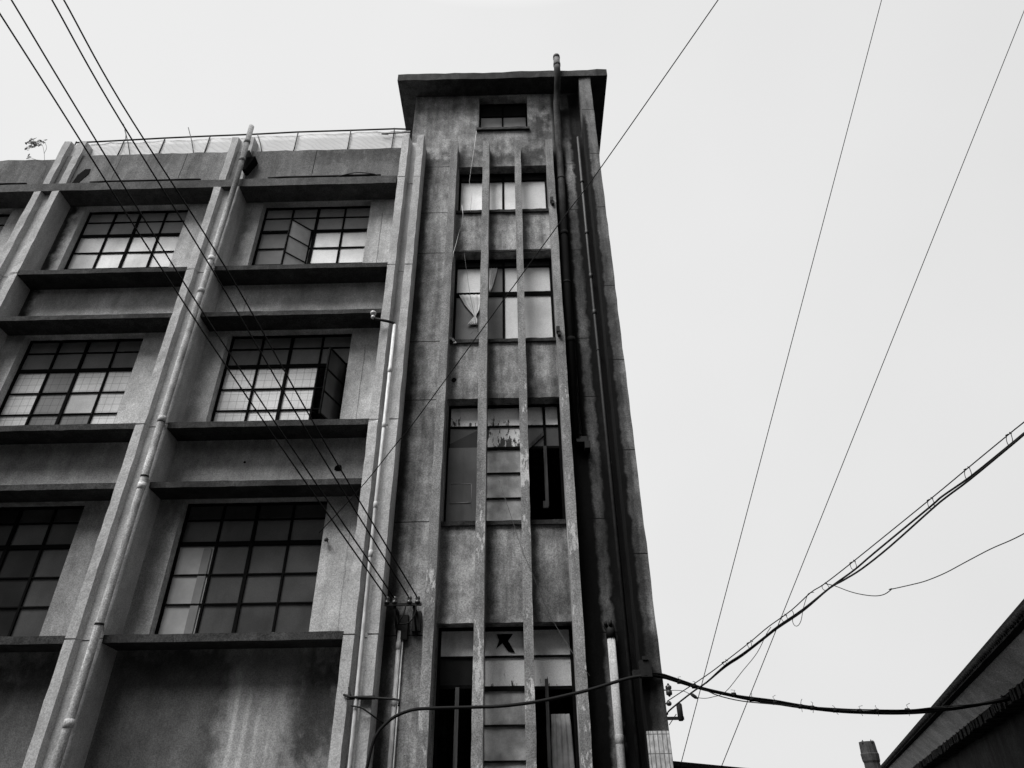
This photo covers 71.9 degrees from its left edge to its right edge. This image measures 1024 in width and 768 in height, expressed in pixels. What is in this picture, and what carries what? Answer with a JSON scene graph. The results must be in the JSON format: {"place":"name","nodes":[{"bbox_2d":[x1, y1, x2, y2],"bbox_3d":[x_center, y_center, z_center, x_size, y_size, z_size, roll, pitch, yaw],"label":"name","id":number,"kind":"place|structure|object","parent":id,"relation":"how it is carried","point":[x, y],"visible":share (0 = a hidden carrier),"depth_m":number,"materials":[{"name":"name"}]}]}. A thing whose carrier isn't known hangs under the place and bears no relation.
{"place":"outdoors","nodes":[
{"label":"outdoors","id":0,"kind":"place"},
{"bbox_2d":[0,0,1023,767],"label":"sky","id":1,"kind":"structure","parent":0,"point":[717,193],"materials":[{"name":"white"}]},
{"bbox_2d":[673,761,740,767],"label":"shed","id":2,"kind":"structure","parent":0,"point":[676,764],"depth_m":18.91,"materials":[{"name":"tile"}]},
{"bbox_2d":[680,0,881,766],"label":"overhead wire","id":3,"kind":"object","parent":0,"point":[779,387],"visible":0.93,"depth_m":13.59,"materials":[{"name":"grey metal"}]},
{"bbox_2d":[667,432,1023,714],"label":"suspended cable","id":4,"kind":"object","parent":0,"point":[884,544],"visible":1,"depth_m":8.78,"materials":[{"name":"black rubber"}]},
{"bbox_2d":[706,434,1023,683],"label":"suspended cable","id":5,"kind":"object","parent":4,"relation":"on","point":[938,503],"visible":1,"depth_m":8.57,"materials":[{"name":"black rubber"}]},
{"bbox_2d":[825,533,1023,595],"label":"drop wire","id":6,"kind":"object","parent":4,"relation":"attached to","point":[890,589],"visible":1,"depth_m":7.83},
{"bbox_2d":[667,422,1023,701],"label":"messenger wire","id":7,"kind":"object","parent":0,"point":[855,559],"visible":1,"depth_m":8.89,"materials":[{"name":"black metal"}]},
{"bbox_2d":[792,592,813,625],"bbox_3d":[3.901,3.007,9.436,0.381,0.452,0.009,-1,-34,1],"label":"loose wire","id":8,"kind":"object","parent":7,"relation":"hanging from","point":[802,612],"visible":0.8,"depth_m":9.40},
{"bbox_2d":[859,739,880,767],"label":"chimney","id":9,"kind":"object","parent":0,"point":[869,754],"visible":1,"depth_m":35.03,"materials":[{"name":"brick"}]},
{"bbox_2d":[721,11,1023,767],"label":"overhead wire","id":10,"kind":"object","parent":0,"point":[870,395],"visible":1,"depth_m":13.52,"materials":[{"name":"grey metal"}]},
{"bbox_2d":[879,599,1023,767],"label":"old house","id":11,"kind":"structure","parent":0,"point":[989,736],"depth_m":13.94,"materials":[{"name":"tile"}]},
{"label":"ground","id":12,"kind":"structure","parent":0,"visible":0},
{"bbox_2d":[0,69,673,767],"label":"factory building","id":13,"kind":"structure","parent":12,"relation":"on","point":[230,633],"depth_m":13.02,"materials":[{"name":"concrete"}]},
{"bbox_2d":[0,214,9,231],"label":"window","id":14,"kind":"structure","parent":13,"relation":"in","point":[3,217],"depth_m":17.03,"materials":[{"name":"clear glass"}]},
{"bbox_2d":[25,138,47,179],"bbox_3d":[-11.711,-5.558,17.295,0.874,1.482,0.140,0,-34,-1],"label":"weed plant","id":15,"kind":"object","parent":13,"relation":"on","point":[33,142],"visible":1,"depth_m":17.55,"materials":[{"name":"grey plant"}]},
{"bbox_2d":[0,506,84,636],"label":"window","id":16,"kind":"structure","parent":13,"relation":"in","point":[35,542],"depth_m":12.25,"materials":[{"name":"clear glass"}]},
{"bbox_2d":[0,338,143,425],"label":"window","id":17,"kind":"structure","parent":13,"relation":"in","point":[55,382],"depth_m":14.31,"materials":[{"name":"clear glass"}]},
{"bbox_2d":[64,210,187,269],"bbox_3d":[-8.926,-3.117,16.371,2.510,2.498,0.060,-1,-34,1],"label":"window","id":18,"kind":"structure","parent":13,"relation":"in","point":[106,240],"depth_m":16.54,"materials":[{"name":"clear glass"}]},
{"bbox_2d":[50,124,253,767],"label":"drainpipe","id":19,"kind":"object","parent":13,"relation":"attached to","point":[67,728],"visible":0.99,"depth_m":11.97,"materials":[{"name":"grey metal"}]},
{"bbox_2d":[154,501,327,633],"bbox_3d":[-4.537,3.175,12.064,2.570,2.458,0.060,-1,-34,1],"label":"window","id":20,"kind":"structure","parent":13,"relation":"in","point":[261,574],"depth_m":12.08,"materials":[{"name":"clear glass"}]},
{"bbox_2d":[74,127,410,154],"bbox_3d":[-6.866,-6.197,17.943,8.587,1.565,0.055,-1,-34,1],"label":"roof railing","id":21,"kind":"object","parent":13,"relation":"on","point":[209,136],"visible":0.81,"depth_m":18.05,"materials":[{"name":"black metal"}]},
{"bbox_2d":[77,130,409,155],"bbox_3d":[-6.851,-5.969,17.838,8.520,1.067,0.043,-1,-34,1],"label":"tarpaulin","id":22,"kind":"object","parent":21,"relation":"attached to","point":[369,140],"visible":0.49,"depth_m":17.90,"materials":[{"name":"white plastic"}]},
{"bbox_2d":[211,334,351,420],"bbox_3d":[-4.584,-0.154,13.903,2.570,2.478,0.695,-1,-34,1],"label":"window","id":23,"kind":"structure","parent":13,"relation":"in","point":[302,357],"depth_m":14.21,"materials":[{"name":"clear glass"}]},
{"bbox_2d":[252,206,370,264],"bbox_3d":[-4.621,-3.297,16.182,2.570,2.498,0.551,-1,-34,1],"label":"window","id":24,"kind":"structure","parent":13,"relation":"in","point":[286,237],"depth_m":16.43,"materials":[{"name":"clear glass"}]},
{"bbox_2d":[337,172,379,176],"bbox_3d":[-3.632,-4.971,16.750,1.030,0.172,0.023,-1,-34,1],"label":"bent rod","id":25,"kind":"object","parent":13,"relation":"on","point":[358,172],"visible":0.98,"depth_m":16.76,"materials":[{"name":"black metal"}]},
{"bbox_2d":[347,311,395,767],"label":"conduit","id":26,"kind":"object","parent":13,"relation":"attached to","point":[360,660],"visible":1,"depth_m":11.39,"materials":[{"name":"metal"}]},
{"bbox_2d":[343,687,399,723],"bbox_3d":[-2.026,4.604,10.133,0.856,0.505,0.112,-1,-34,1],"label":"wall bracket","id":27,"kind":"object","parent":13,"relation":"attached to","point":[369,697],"depth_m":10.13,"materials":[{"name":"black metal"}]},
{"bbox_2d":[387,631,402,767],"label":"conduit","id":28,"kind":"object","parent":13,"relation":"attached to","point":[394,704],"visible":0.87,"depth_m":10.54,"materials":[{"name":"metal"}]},
{"bbox_2d":[384,596,421,640],"bbox_3d":[-1.706,3.681,11.102,0.586,0.590,0.424,-1,-34,1],"label":"insulator rack","id":29,"kind":"object","parent":13,"relation":"attached to","point":[402,625],"visible":1,"depth_m":11.09,"materials":[{"name":"black metal"}]},
{"bbox_2d":[0,13,386,597],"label":"power cable","id":30,"kind":"object","parent":29,"relation":"attached to","point":[5,22],"visible":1,"depth_m":10.95,"materials":[{"name":"black rubber"}]},
{"bbox_2d":[11,0,394,597],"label":"power cable","id":31,"kind":"object","parent":29,"relation":"attached to","point":[192,295],"visible":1,"depth_m":10.93,"materials":[{"name":"black rubber"}]},
{"bbox_2d":[51,0,409,597],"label":"power cable","id":32,"kind":"object","parent":29,"relation":"attached to","point":[225,292],"visible":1,"depth_m":10.91,"materials":[{"name":"black rubber"}]},
{"bbox_2d":[63,0,417,597],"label":"power cable","id":33,"kind":"object","parent":29,"relation":"attached to","point":[239,292],"visible":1,"depth_m":10.90,"materials":[{"name":"black rubber"}]},
{"bbox_2d":[432,628,473,767],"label":"window","id":34,"kind":"structure","parent":13,"relation":"in","point":[455,645],"depth_m":11.16,"materials":[{"name":"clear glass"}]},
{"bbox_2d":[444,406,477,521],"bbox_3d":[-0.881,1.483,13.098,0.665,2.505,0.060,-1,-34,1],"label":"window","id":35,"kind":"structure","parent":13,"relation":"in","point":[463,420],"depth_m":13.51,"materials":[{"name":"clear glass"}]},
{"bbox_2d":[452,260,480,338],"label":"window","id":36,"kind":"structure","parent":13,"relation":"in","point":[462,315],"depth_m":15.37,"materials":[{"name":"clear glass"}]},
{"bbox_2d":[459,294,479,324],"bbox_3d":[-0.898,-1.593,15.103,0.491,0.832,0.027,-1,-34,1],"label":"curtain","id":37,"kind":"object","parent":13,"relation":"hanging from","point":[474,299],"visible":0.88,"depth_m":15.19,"materials":[{"name":"fabric"}]},
{"bbox_2d":[458,174,482,209],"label":"window","id":38,"kind":"structure","parent":13,"relation":"in","point":[465,202],"depth_m":17.21,"materials":[{"name":"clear glass"}]},
{"bbox_2d":[489,268,496,290],"bbox_3d":[-0.412,-2.304,15.570,0.182,0.681,0.018,-1,-34,1],"label":"curtain","id":39,"kind":"object","parent":13,"relation":"hanging from","point":[492,273],"visible":1,"depth_m":15.62,"materials":[{"name":"fabric"}]},
{"bbox_2d":[489,173,515,209],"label":"window","id":40,"kind":"structure","parent":13,"relation":"in","point":[502,186],"depth_m":17.20,"materials":[{"name":"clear glass"}]},
{"bbox_2d":[488,259,517,338],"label":"window","id":41,"kind":"structure","parent":13,"relation":"in","point":[503,324],"depth_m":15.25,"materials":[{"name":"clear glass"}]},
{"bbox_2d":[479,103,527,126],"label":"window","id":42,"kind":"structure","parent":13,"relation":"in","point":[491,115],"depth_m":18.85,"materials":[{"name":"black glass"}]},
{"bbox_2d":[486,405,520,520],"bbox_3d":[-0.159,1.469,13.090,0.780,2.505,0.060,-1,-34,1],"label":"window","id":43,"kind":"structure","parent":13,"relation":"in","point":[503,426],"depth_m":13.09,"materials":[{"name":"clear glass"}]},
{"bbox_2d":[484,627,525,767],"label":"window","id":44,"kind":"structure","parent":13,"relation":"in","point":[504,682],"depth_m":10.86,"materials":[{"name":"grey glass"}]},
{"bbox_2d":[319,0,717,532],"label":"overhead wire","id":45,"kind":"object","parent":13,"relation":"attached to","point":[528,265],"visible":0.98,"depth_m":11.19,"materials":[{"name":"black metal"}]},
{"bbox_2d":[521,173,547,208],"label":"window","id":46,"kind":"structure","parent":13,"relation":"in","point":[533,185],"depth_m":17.19,"materials":[{"name":"white glass"}]},
{"bbox_2d":[523,258,554,338],"bbox_3d":[0.540,-1.791,15.245,0.700,2.445,0.060,-1,-34,1],"label":"window","id":47,"kind":"structure","parent":13,"relation":"in","point":[538,288],"depth_m":15.28,"materials":[{"name":"white glass"}]},
{"bbox_2d":[499,481,589,675],"bbox_3d":[0.459,3.013,11.503,1.364,3.368,0.308,-1,-34,1],"label":"cord","id":48,"kind":"object","parent":13,"relation":"hanging from","point":[535,581],"visible":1,"depth_m":11.28,"materials":[{"name":"black rubber"}]},
{"bbox_2d":[527,404,565,518],"bbox_3d":[0.581,1.451,13.082,0.700,2.510,0.060,-1,-34,1],"label":"window","id":49,"kind":"structure","parent":13,"relation":"in","point":[541,417],"depth_m":13.48,"materials":[{"name":"grey glass"}]},
{"bbox_2d":[533,626,578,767],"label":"window","id":50,"kind":"structure","parent":13,"relation":"in","point":[553,658],"depth_m":11.14,"materials":[{"name":"grey glass"}]},
{"bbox_2d":[551,714,574,767],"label":"curtain","id":51,"kind":"object","parent":13,"relation":"hanging from","point":[562,744],"visible":1,"depth_m":10.49,"materials":[{"name":"grey fabric"}]},
{"bbox_2d":[553,53,590,452],"bbox_3d":[1.202,-3.756,15.857,0.302,11.660,0.772,-1,-34,1],"label":"vent pipe","id":52,"kind":"object","parent":13,"relation":"attached to","point":[579,439],"visible":1,"depth_m":15.02,"materials":[{"name":"black metal"}]},
{"bbox_2d":[576,136,641,767],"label":"drainpipe","id":53,"kind":"object","parent":13,"relation":"attached to","point":[629,664],"visible":1,"depth_m":12.27,"materials":[{"name":"black metal"}]},
{"bbox_2d":[603,620,625,767],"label":"plastic pipe","id":54,"kind":"object","parent":13,"relation":"attached to","point":[609,628],"visible":1,"depth_m":10.44,"materials":[{"name":"white plastic"}]},
{"bbox_2d":[632,656,652,678],"bbox_3d":[1.893,4.141,10.318,0.270,0.280,0.160,-1,-34,1],"label":"cable clamp","id":55,"kind":"object","parent":13,"relation":"attached to","point":[645,667],"visible":0.95,"depth_m":10.26,"materials":[{"name":"black metal"}]},
{"bbox_2d":[365,675,646,767],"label":"cable bundle","id":56,"kind":"object","parent":55,"relation":"attached to","point":[389,720],"visible":1,"depth_m":10.06,"materials":[{"name":"black rubber"}]},
{"bbox_2d":[652,672,1009,714],"bbox_3d":[5.028,4.802,10.832,6.340,0.453,0.130,8,-35,-12],"label":"cable bundle","id":57,"kind":"object","parent":55,"relation":"attached to","point":[756,699],"visible":0.99,"depth_m":10.72,"materials":[{"name":"black rubber"}]},
{"bbox_2d":[655,677,1008,710],"bbox_3d":[5.021,4.783,10.808,6.287,0.374,0.102,8,-35,-12],"label":"loose wire","id":58,"kind":"object","parent":57,"relation":"attached to","point":[858,709],"visible":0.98,"depth_m":10.86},
{"bbox_2d":[664,683,671,696],"bbox_3d":[2.255,4.428,10.214,0.114,0.180,0.089,-1,-34,1],"label":"corner insulator","id":59,"kind":"object","parent":13,"relation":"attached to","point":[668,690],"visible":1,"depth_m":10.19,"materials":[{"name":"ceramic"}]},
{"bbox_2d":[671,627,770,698],"bbox_3d":[2.896,3.929,9.792,0.116,0.719,1.791,26,-42,-34],"label":"slack wire","id":60,"kind":"object","parent":59,"relation":"attached to","point":[732,683],"visible":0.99,"depth_m":9.64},
{"bbox_2d":[667,703,683,724],"bbox_3d":[2.319,4.694,10.035,0.235,0.283,0.083,-1,-34,1],"label":"lamp bracket","id":61,"kind":"object","parent":13,"relation":"attached to","point":[679,714],"visible":0.86,"depth_m":10.00,"materials":[{"name":"black metal"}]}
]}

